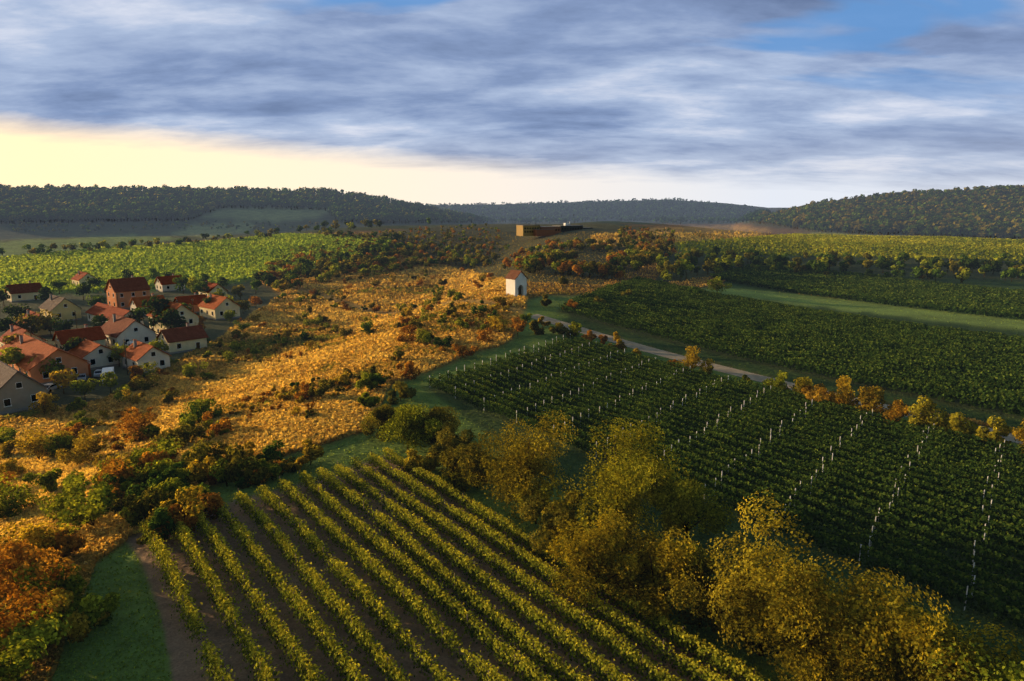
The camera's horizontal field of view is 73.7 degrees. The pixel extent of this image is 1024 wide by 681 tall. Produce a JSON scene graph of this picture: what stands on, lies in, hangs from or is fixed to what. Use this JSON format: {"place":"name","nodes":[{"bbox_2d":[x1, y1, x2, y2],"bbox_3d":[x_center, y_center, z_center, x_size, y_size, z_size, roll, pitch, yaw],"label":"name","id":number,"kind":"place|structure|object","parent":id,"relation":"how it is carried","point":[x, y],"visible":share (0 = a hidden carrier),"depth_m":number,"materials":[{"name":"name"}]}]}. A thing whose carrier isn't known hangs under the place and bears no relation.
{"place":"outdoors","nodes":[
{"label":"outdoors","id":0,"kind":"place"},
{"bbox_2d":[0,189,1023,680],"bbox_3d":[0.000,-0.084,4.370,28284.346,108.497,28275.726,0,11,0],"label":"terrain","id":1,"kind":"structure","parent":0,"point":[180,653],"depth_m":73.41,"materials":[{"name":"green plant"}]},
{"bbox_2d":[0,426,17,443],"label":"bush","id":2,"kind":"object","parent":1,"relation":"on","point":[9,434],"visible":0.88,"depth_m":111.07,"materials":[{"name":"green plant"}]},
{"bbox_2d":[0,439,21,458],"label":"bush","id":3,"kind":"object","parent":1,"relation":"on","point":[6,448],"visible":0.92,"depth_m":104.83,"materials":[{"name":"green plant"}]},
{"bbox_2d":[0,458,26,474],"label":"bush","id":4,"kind":"object","parent":1,"relation":"on","point":[8,465],"visible":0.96,"depth_m":92.03,"materials":[{"name":"orange plant"}]},
{"bbox_2d":[0,472,44,517],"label":"bush","id":5,"kind":"object","parent":1,"relation":"on","point":[6,507],"visible":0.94,"depth_m":73.72,"materials":[{"name":"green plant"}]},
{"bbox_2d":[5,281,41,301],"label":"house","id":6,"kind":"structure","parent":1,"relation":"on","point":[28,291],"depth_m":279.26,"materials":[{"name":"white paint"}]},
{"bbox_2d":[0,324,46,346],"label":"house","id":7,"kind":"structure","parent":1,"relation":"on","point":[14,329],"depth_m":178.61,"materials":[{"name":"tile"}]},
{"bbox_2d":[0,635,47,680],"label":"bush","id":8,"kind":"object","parent":1,"relation":"on","point":[19,657],"visible":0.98,"depth_m":42.26,"materials":[{"name":"green plant"}]},
{"bbox_2d":[0,361,49,414],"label":"house","id":9,"kind":"structure","parent":1,"relation":"on","point":[19,391],"depth_m":131.02,"materials":[{"name":"white paint"}]},
{"bbox_2d":[0,535,64,607],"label":"bush","id":10,"kind":"object","parent":1,"relation":"on","point":[11,556],"visible":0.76,"depth_m":50.83,"materials":[{"name":"orange plant"}]},
{"bbox_2d":[0,603,72,652],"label":"bush","id":11,"kind":"object","parent":1,"relation":"on","point":[48,630],"visible":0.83,"depth_m":44.62,"materials":[{"name":"green plant"}]},
{"bbox_2d":[0,518,73,560],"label":"bush","id":12,"kind":"object","parent":1,"relation":"on","point":[38,531],"visible":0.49,"depth_m":57.32,"materials":[{"name":"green plant"}]},
{"bbox_2d":[0,556,79,646],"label":"bush","id":13,"kind":"object","parent":1,"relation":"on","point":[7,619],"visible":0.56,"depth_m":47.31,"materials":[{"name":"orange plant"}]},
{"bbox_2d":[13,426,69,459],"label":"bush","id":14,"kind":"object","parent":1,"relation":"on","point":[35,445],"visible":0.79,"depth_m":99.31,"materials":[{"name":"plant"}]},
{"bbox_2d":[22,467,62,492],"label":"bush","id":15,"kind":"object","parent":1,"relation":"on","point":[47,481],"visible":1,"depth_m":80.27,"materials":[{"name":"green plant"}]},
{"bbox_2d":[28,391,59,414],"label":"bush","id":16,"kind":"object","parent":1,"relation":"on","point":[45,403],"visible":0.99,"depth_m":126.38,"materials":[{"name":"yellow plant"}]},
{"bbox_2d":[0,333,89,384],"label":"house","id":17,"kind":"structure","parent":1,"relation":"on","point":[32,347],"depth_m":152.44,"materials":[{"name":"tile"}]},
{"bbox_2d":[12,561,91,607],"bbox_3d":[-34.339,18.325,50.351,5.979,4.827,3.805,2,11,12],"label":"bush","id":18,"kind":"object","parent":1,"relation":"on","point":[73,582],"visible":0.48,"depth_m":49.84,"materials":[{"name":"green plant"}]},
{"bbox_2d":[40,434,75,457],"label":"bush","id":19,"kind":"object","parent":1,"relation":"on","point":[51,449],"visible":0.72,"depth_m":101.04,"materials":[{"name":"green plant"}]},
{"bbox_2d":[38,294,81,321],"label":"house","id":20,"kind":"structure","parent":1,"relation":"on","point":[64,308],"depth_m":234.95,"materials":[{"name":"beige paint"}]},
{"bbox_2d":[35,469,90,519],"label":"bush","id":21,"kind":"object","parent":1,"relation":"on","point":[72,483],"visible":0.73,"depth_m":68.92,"materials":[{"name":"green plant"}]},
{"bbox_2d":[42,529,87,557],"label":"bush","id":22,"kind":"object","parent":1,"relation":"on","point":[70,544],"visible":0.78,"depth_m":58.30,"materials":[{"name":"brown plant"}]},
{"bbox_2d":[65,397,86,411],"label":"bush","id":23,"kind":"object","parent":1,"relation":"on","point":[78,403],"visible":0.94,"depth_m":129.11,"materials":[{"name":"green plant"}]},
{"bbox_2d":[42,587,110,643],"bbox_3d":[-31.073,19.030,48.069,3.791,4.198,4.160,0,11,0],"label":"bush","id":24,"kind":"object","parent":1,"relation":"on","point":[79,625],"visible":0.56,"depth_m":46.93,"materials":[{"name":"green plant"}]},
{"bbox_2d":[52,324,106,349],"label":"house","id":25,"kind":"structure","parent":1,"relation":"on","point":[96,334],"depth_m":181.72,"materials":[{"name":"red tile"}]},
{"bbox_2d":[65,410,97,428],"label":"bush","id":26,"kind":"object","parent":1,"relation":"on","point":[84,421],"visible":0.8,"depth_m":116.61,"materials":[{"name":"green plant"}]},
{"bbox_2d":[55,433,108,464],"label":"bush","id":27,"kind":"object","parent":1,"relation":"on","point":[76,455],"visible":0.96,"depth_m":93.44,"materials":[{"name":"yellow plant"}]},
{"bbox_2d":[56,481,113,533],"bbox_3d":[-40.559,16.083,65.199,5.172,5.033,4.802,-3,11,-15],"label":"bush","id":28,"kind":"object","parent":1,"relation":"on","point":[98,501],"visible":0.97,"depth_m":64.65,"materials":[{"name":"green plant"}]},
{"bbox_2d":[62,592,120,626],"bbox_3d":[-30.644,19.348,48.871,3.742,3.279,3.611,2,11,9],"label":"bush","id":29,"kind":"object","parent":1,"relation":"on","point":[88,605],"visible":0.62,"depth_m":48.19,"materials":[{"name":"green plant"}]},
{"bbox_2d":[67,339,119,369],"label":"house","id":30,"kind":"structure","parent":1,"relation":"on","point":[95,354],"depth_m":164.17,"materials":[{"name":"white paint"}]},
{"bbox_2d":[85,302,144,324],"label":"long red house","id":31,"kind":"structure","parent":1,"relation":"on","point":[99,308],"depth_m":227.20,"materials":[{"name":"red tile"}]},
{"bbox_2d":[94,457,142,498],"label":"bush","id":32,"kind":"object","parent":1,"relation":"on","point":[125,475],"visible":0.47,"depth_m":73.35,"materials":[{"name":"orange plant"}]},
{"bbox_2d":[105,275,150,308],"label":"orange house","id":33,"kind":"structure","parent":1,"relation":"on","point":[125,290],"depth_m":260.96,"materials":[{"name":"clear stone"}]},
{"bbox_2d":[101,313,157,349],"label":"house","id":34,"kind":"structure","parent":1,"relation":"on","point":[119,329],"depth_m":188.18,"materials":[{"name":"white paint"}]},
{"bbox_2d":[109,406,157,442],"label":"bush","id":35,"kind":"object","parent":1,"relation":"on","point":[134,418],"visible":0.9,"depth_m":100.58,"materials":[{"name":"orange plant"}]},
{"bbox_2d":[0,267,277,400],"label":"village trees","id":36,"kind":"object","parent":1,"relation":"on","point":[166,318],"visible":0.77,"depth_m":202.64,"materials":[{"name":"green plant"}]},
{"bbox_2d":[119,339,171,372],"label":"house","id":37,"kind":"structure","parent":1,"relation":"on","point":[138,353],"depth_m":160.97,"materials":[{"name":"white paint"}]},
{"bbox_2d":[128,293,165,315],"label":"house","id":38,"kind":"structure","parent":1,"relation":"on","point":[135,302],"depth_m":244.89,"materials":[{"name":"white stone"}]},
{"bbox_2d":[124,436,182,466],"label":"bush","id":39,"kind":"object","parent":1,"relation":"on","point":[163,443],"visible":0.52,"depth_m":80.35,"materials":[{"name":"green plant"}]},
{"bbox_2d":[154,273,184,291],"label":"house","id":40,"kind":"structure","parent":1,"relation":"on","point":[165,283],"depth_m":308.50,"materials":[{"name":"white paint"}]},
{"bbox_2d":[146,301,199,335],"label":"cream house","id":41,"kind":"structure","parent":1,"relation":"on","point":[190,316],"depth_m":203.95,"materials":[{"name":"beige paint"}]},
{"bbox_2d":[156,323,208,353],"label":"house","id":42,"kind":"structure","parent":1,"relation":"on","point":[187,338],"depth_m":183.43,"materials":[{"name":"white paint"}]},
{"bbox_2d":[173,292,206,312],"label":"house","id":43,"kind":"structure","parent":1,"relation":"on","point":[197,301],"depth_m":249.89,"materials":[{"name":"red tile"}]},
{"bbox_2d":[0,232,398,294],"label":"vineyard","id":44,"kind":"object","parent":1,"relation":"on","point":[270,249],"visible":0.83,"depth_m":412.80,"materials":[{"name":"green plant"}]},
{"bbox_2d":[0,225,402,255],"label":"hedgerow trees","id":45,"kind":"object","parent":1,"relation":"on","point":[132,242],"visible":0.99,"depth_m":481.68,"materials":[{"name":"green plant"}]},
{"bbox_2d":[198,293,240,319],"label":"house","id":46,"kind":"structure","parent":1,"relation":"on","point":[216,307],"depth_m":236.50,"materials":[{"name":"beige paint"}]},
{"bbox_2d":[9,217,430,232],"bbox_3d":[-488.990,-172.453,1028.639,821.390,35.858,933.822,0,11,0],"label":"hedgerow trees","id":47,"kind":"object","parent":1,"relation":"on","point":[352,225],"visible":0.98,"depth_m":1237.94,"materials":[{"name":"green plant"}]},
{"bbox_2d":[0,184,475,223],"bbox_3d":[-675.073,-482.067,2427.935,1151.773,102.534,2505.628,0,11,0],"label":"woods","id":48,"kind":"object","parent":1,"relation":"on","point":[47,202],"visible":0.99,"depth_m":1565.88,"materials":[{"name":"green plant"}]},
{"bbox_2d":[85,261,512,544],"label":"hillside shrubs","id":49,"kind":"object","parent":1,"relation":"on","point":[168,498],"visible":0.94,"depth_m":80.72,"materials":[{"name":"green plant"}]},
{"bbox_2d":[92,272,509,484],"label":"bushes","id":50,"kind":"object","parent":1,"relation":"on","point":[294,465],"visible":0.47,"depth_m":111.27,"materials":[{"name":"green plant"}]},
{"bbox_2d":[252,236,434,290],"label":"hedgerow trees","id":51,"kind":"object","parent":1,"relation":"on","point":[308,270],"visible":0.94,"depth_m":359.65,"materials":[{"name":"green plant"}]},
{"bbox_2d":[357,392,380,407],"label":"ridge bush","id":52,"kind":"object","parent":1,"relation":"on","point":[365,399],"visible":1,"depth_m":101.65,"materials":[{"name":"green plant"}]},
{"bbox_2d":[359,403,400,440],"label":"hedge tree","id":53,"kind":"object","parent":1,"relation":"on","point":[379,415],"visible":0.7,"depth_m":88.70,"materials":[{"name":"green plant"}]},
{"bbox_2d":[387,380,416,404],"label":"ridge bush","id":54,"kind":"object","parent":1,"relation":"on","point":[403,389],"visible":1,"depth_m":105.88,"materials":[{"name":"green plant"}]},
{"bbox_2d":[378,402,441,450],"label":"hedge tree","id":55,"kind":"object","parent":1,"relation":"on","point":[403,426],"visible":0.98,"depth_m":83.23,"materials":[{"name":"green plant"}]},
{"bbox_2d":[402,448,439,471],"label":"hedge bush","id":56,"kind":"object","parent":1,"relation":"on","point":[428,463],"visible":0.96,"depth_m":76.90,"materials":[{"name":"green plant"}]},
{"bbox_2d":[413,406,460,444],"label":"hedge tree","id":57,"kind":"object","parent":1,"relation":"on","point":[441,414],"visible":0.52,"depth_m":85.04,"materials":[{"name":"green plant"}]},
{"bbox_2d":[428,421,475,466],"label":"hedge tree","id":58,"kind":"object","parent":1,"relation":"on","point":[451,439],"visible":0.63,"depth_m":79.18,"materials":[{"name":"green plant"}]},
{"bbox_2d":[134,447,770,680],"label":"vineyard","id":59,"kind":"object","parent":1,"relation":"on","point":[198,562],"visible":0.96,"depth_m":51.12,"materials":[{"name":"green plant"}]},
{"bbox_2d":[439,447,471,476],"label":"hedge bush","id":60,"kind":"object","parent":1,"relation":"on","point":[449,459],"visible":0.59,"depth_m":74.59,"materials":[{"name":"green plant"}]},
{"bbox_2d":[438,466,489,492],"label":"hedge bush","id":61,"kind":"object","parent":1,"relation":"on","point":[456,479],"visible":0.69,"depth_m":72.92,"materials":[{"name":"green plant"}]},
{"bbox_2d":[259,223,676,290],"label":"trees","id":62,"kind":"object","parent":1,"relation":"on","point":[640,255],"visible":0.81,"depth_m":354.05,"materials":[{"name":"green plant"}]},
{"bbox_2d":[452,429,511,487],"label":"hedge tree","id":63,"kind":"object","parent":1,"relation":"on","point":[469,466],"visible":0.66,"depth_m":72.49,"materials":[{"name":"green plant"}]},
{"bbox_2d":[487,315,508,331],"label":"ridge bush","id":64,"kind":"object","parent":1,"relation":"on","point":[498,323],"visible":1,"depth_m":151.86,"materials":[{"name":"yellow plant"}]},
{"bbox_2d":[0,225,1023,680],"bbox_3d":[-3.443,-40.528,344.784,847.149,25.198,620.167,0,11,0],"label":"grass tussocks","id":65,"kind":"object","parent":1,"relation":"on","point":[340,415],"depth_m":131.54,"materials":[{"name":"yellow plant"}]},
{"bbox_2d":[505,268,527,295],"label":"chapel","id":66,"kind":"structure","parent":1,"relation":"on","point":[516,282],"depth_m":197.56,"materials":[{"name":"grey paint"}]},
{"bbox_2d":[474,410,578,522],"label":"hedge tree","id":67,"kind":"object","parent":1,"relation":"on","point":[519,462],"visible":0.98,"depth_m":66.82,"materials":[{"name":"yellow plant"}]},
{"bbox_2d":[513,477,553,523],"bbox_3d":[2.066,15.607,64.831,3.817,4.660,3.772,-4,12,-19],"label":"hedge bush","id":68,"kind":"object","parent":1,"relation":"on","point":[525,496],"visible":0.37,"depth_m":64.63,"materials":[{"name":"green plant"}]},
{"bbox_2d":[516,222,592,235],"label":"hilltop building","id":69,"kind":"structure","parent":1,"relation":"on","point":[530,230],"depth_m":432.18,"materials":[{"name":"brick"}]},
{"bbox_2d":[518,489,594,562],"bbox_3d":[3.916,16.150,60.340,5.624,5.332,8.877,11,15,43],"label":"hedge tree","id":70,"kind":"object","parent":1,"relation":"on","point":[548,520],"visible":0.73,"depth_m":59.39,"materials":[{"name":"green plant"}]},
{"bbox_2d":[541,500,581,541],"bbox_3d":[5.024,16.281,61.792,4.552,4.509,4.415,-3,11,-16],"label":"hedge bush","id":71,"kind":"object","parent":1,"relation":"on","point":[557,505],"visible":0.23,"depth_m":60.39,"materials":[{"name":"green plant"}]},
{"bbox_2d":[546,505,649,604],"bbox_3d":[5.955,16.951,52.341,7.798,6.840,7.375,-5,12,-23],"label":"hedge tree","id":72,"kind":"object","parent":1,"relation":"on","point":[579,557],"visible":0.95,"depth_m":51.74,"materials":[{"name":"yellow plant"}]},
{"bbox_2d":[431,197,770,223],"bbox_3d":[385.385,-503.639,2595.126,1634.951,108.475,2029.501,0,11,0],"label":"woods","id":73,"kind":"object","parent":1,"relation":"on","point":[731,216],"visible":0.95,"depth_m":3117.84,"materials":[{"name":"green plant"}]},
{"bbox_2d":[535,417,692,548],"bbox_3d":[9.112,13.053,59.780,11.028,11.723,13.216,-11,15,-44],"label":"hedge tree","id":74,"kind":"object","parent":1,"relation":"on","point":[631,478],"visible":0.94,"depth_m":59.22,"materials":[{"name":"green plant"}]},
{"bbox_2d":[605,525,703,621],"bbox_3d":[10.705,17.145,51.212,7.237,6.925,8.604,4,12,20],"label":"hedge tree","id":75,"kind":"object","parent":1,"relation":"on","point":[665,555],"visible":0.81,"depth_m":50.02,"materials":[{"name":"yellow plant"}]},
{"bbox_2d":[648,539,706,603],"bbox_3d":[12.203,17.805,52.978,5.035,4.959,5.484,-3,11,-14],"label":"hedge bush","id":76,"kind":"object","parent":1,"relation":"on","point":[686,545],"visible":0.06,"depth_m":51.36,"materials":[{"name":"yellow plant"}]},
{"bbox_2d":[648,471,737,543],"bbox_3d":[15.511,14.851,61.013,8.127,7.723,7.665,10,15,42],"label":"hedge tree","id":77,"kind":"object","parent":1,"relation":"on","point":[685,506],"visible":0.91,"depth_m":59.59,"materials":[{"name":"green plant"}]},
{"bbox_2d":[633,547,752,642],"bbox_3d":[13.112,18.431,48.849,6.863,5.321,9.159,-4,12,-19],"label":"hedge tree","id":78,"kind":"object","parent":1,"relation":"on","point":[692,595],"visible":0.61,"depth_m":47.80,"materials":[{"name":"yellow plant"}]},
{"bbox_2d":[676,346,714,371],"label":"hedge shrub","id":79,"kind":"object","parent":1,"relation":"on","point":[691,360],"visible":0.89,"depth_m":123.34,"materials":[{"name":"yellow plant"}]},
{"bbox_2d":[707,276,732,292],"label":"ridge bush","id":80,"kind":"object","parent":1,"relation":"on","point":[715,281],"visible":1,"depth_m":230.86,"materials":[{"name":"green plant"}]},
{"bbox_2d":[427,333,1023,628],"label":"vineyard","id":81,"kind":"object","parent":1,"relation":"on","point":[884,458],"visible":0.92,"depth_m":80.71,"materials":[{"name":"green plant"}]},
{"bbox_2d":[762,370,787,392],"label":"hedge shrub","id":82,"kind":"object","parent":1,"relation":"on","point":[779,382],"visible":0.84,"depth_m":109.82,"materials":[{"name":"green plant"}]},
{"bbox_2d":[701,490,872,656],"bbox_3d":[17.261,16.366,46.168,9.649,10.433,11.024,-1,11,-5],"label":"hedge tree","id":83,"kind":"object","parent":1,"relation":"on","point":[744,592],"visible":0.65,"depth_m":44.40,"materials":[{"name":"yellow plant"}]},
{"bbox_2d":[741,594,840,664],"bbox_3d":[18.606,19.623,45.143,6.097,4.436,6.938,-9,14,-39],"label":"hedge bush","id":84,"kind":"object","parent":1,"relation":"on","point":[749,642],"visible":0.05,"depth_m":45.90,"materials":[{"name":"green plant"}]},
{"bbox_2d":[559,276,1023,417],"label":"vineyard","id":85,"kind":"object","parent":1,"relation":"on","point":[737,317],"visible":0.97,"depth_m":148.42,"materials":[{"name":"green plant"}]},
{"bbox_2d":[785,377,817,397],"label":"hedge shrub","id":86,"kind":"object","parent":1,"relation":"on","point":[802,383],"visible":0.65,"depth_m":106.39,"materials":[{"name":"yellow plant"}]},
{"bbox_2d":[801,382,832,405],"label":"hedge shrub","id":87,"kind":"object","parent":1,"relation":"on","point":[809,392],"visible":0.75,"depth_m":104.15,"materials":[{"name":"orange plant"}]},
{"bbox_2d":[739,547,912,680],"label":"hedge tree","id":88,"kind":"object","parent":1,"relation":"on","point":[818,628],"visible":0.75,"depth_m":40.82,"materials":[{"name":"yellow plant"}]},
{"bbox_2d":[818,387,843,405],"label":"hedge shrub","id":89,"kind":"object","parent":1,"relation":"on","point":[828,395],"visible":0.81,"depth_m":102.18,"materials":[{"name":"orange plant"}]},
{"bbox_2d":[655,246,1023,282],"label":"tree line","id":90,"kind":"object","parent":1,"relation":"on","point":[688,260],"visible":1,"depth_m":319.10,"materials":[{"name":"green plant"}]},
{"bbox_2d":[797,639,895,680],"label":"hedge bush","id":91,"kind":"object","parent":1,"relation":"on","point":[816,670],"visible":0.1,"depth_m":42.10,"materials":[{"name":"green plant"}]},
{"bbox_2d":[673,232,1023,260],"bbox_3d":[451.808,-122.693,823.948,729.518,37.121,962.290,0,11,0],"label":"vineyard","id":92,"kind":"object","parent":1,"relation":"on","point":[960,245],"visible":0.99,"depth_m":430.83,"materials":[{"name":"green plant"}]},
{"bbox_2d":[834,375,862,409],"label":"hedge shrub","id":93,"kind":"object","parent":1,"relation":"on","point":[843,384],"visible":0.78,"depth_m":101.11,"materials":[{"name":"yellow plant"}]},
{"bbox_2d":[710,259,1023,318],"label":"vineyard","id":94,"kind":"object","parent":1,"relation":"on","point":[957,297],"visible":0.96,"depth_m":256.83,"materials":[{"name":"green plant"}]},
{"bbox_2d":[854,385,885,414],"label":"hedge shrub","id":95,"kind":"object","parent":1,"relation":"on","point":[869,397],"visible":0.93,"depth_m":98.22,"materials":[{"name":"yellow plant"}]},
{"bbox_2d":[751,184,1023,238],"bbox_3d":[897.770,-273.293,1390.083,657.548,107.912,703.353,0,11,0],"label":"woods","id":96,"kind":"object","parent":1,"relation":"on","point":[983,211],"visible":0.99,"depth_m":1363.26,"materials":[{"name":"green plant"}]},
{"bbox_2d":[860,658,921,680],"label":"hedge bush","id":97,"kind":"object","parent":1,"relation":"on","point":[896,676],"visible":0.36,"depth_m":39.04,"materials":[{"name":"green plant"}]},
{"bbox_2d":[875,399,909,422],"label":"hedge shrub","id":98,"kind":"object","parent":1,"relation":"on","point":[897,409],"visible":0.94,"depth_m":94.72,"materials":[{"name":"orange plant"}]},
{"bbox_2d":[820,569,975,680],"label":"hedge tree","id":99,"kind":"object","parent":1,"relation":"on","point":[897,627],"visible":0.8,"depth_m":38.80,"materials":[{"name":"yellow plant"}]},
{"bbox_2d":[906,395,948,427],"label":"tree","id":100,"kind":"object","parent":1,"relation":"on","point":[928,418],"visible":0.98,"depth_m":91.21,"materials":[{"name":"yellow plant"}]},
{"bbox_2d":[897,605,1023,680],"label":"hedge tree","id":101,"kind":"object","parent":1,"relation":"on","point":[950,669],"visible":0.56,"depth_m":37.70,"materials":[{"name":"green plant"}]},
{"bbox_2d":[949,412,982,439],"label":"hedge shrub","id":102,"kind":"object","parent":1,"relation":"on","point":[957,425],"visible":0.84,"depth_m":88.22,"materials":[{"name":"yellow plant"}]},
{"bbox_2d":[921,634,1023,680],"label":"hedge tree","id":103,"kind":"object","parent":1,"relation":"on","point":[1013,675],"visible":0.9,"depth_m":35.76,"materials":[{"name":"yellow plant"}]},
{"bbox_2d":[973,416,1011,454],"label":"tree","id":104,"kind":"object","parent":1,"relation":"on","point":[984,431],"visible":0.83,"depth_m":84.90,"materials":[{"name":"yellow plant"}]},
{"bbox_2d":[0,0,1023,207],"label":"sky","id":105,"kind":"structure","parent":0,"point":[760,103],"materials":[{"name":"blue"}]},
{"bbox_2d":[531,314,1023,443],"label":"farm track","id":106,"kind":"structure","parent":0,"point":[717,367],"depth_m":135.84,"materials":[{"name":"grey gravel"}]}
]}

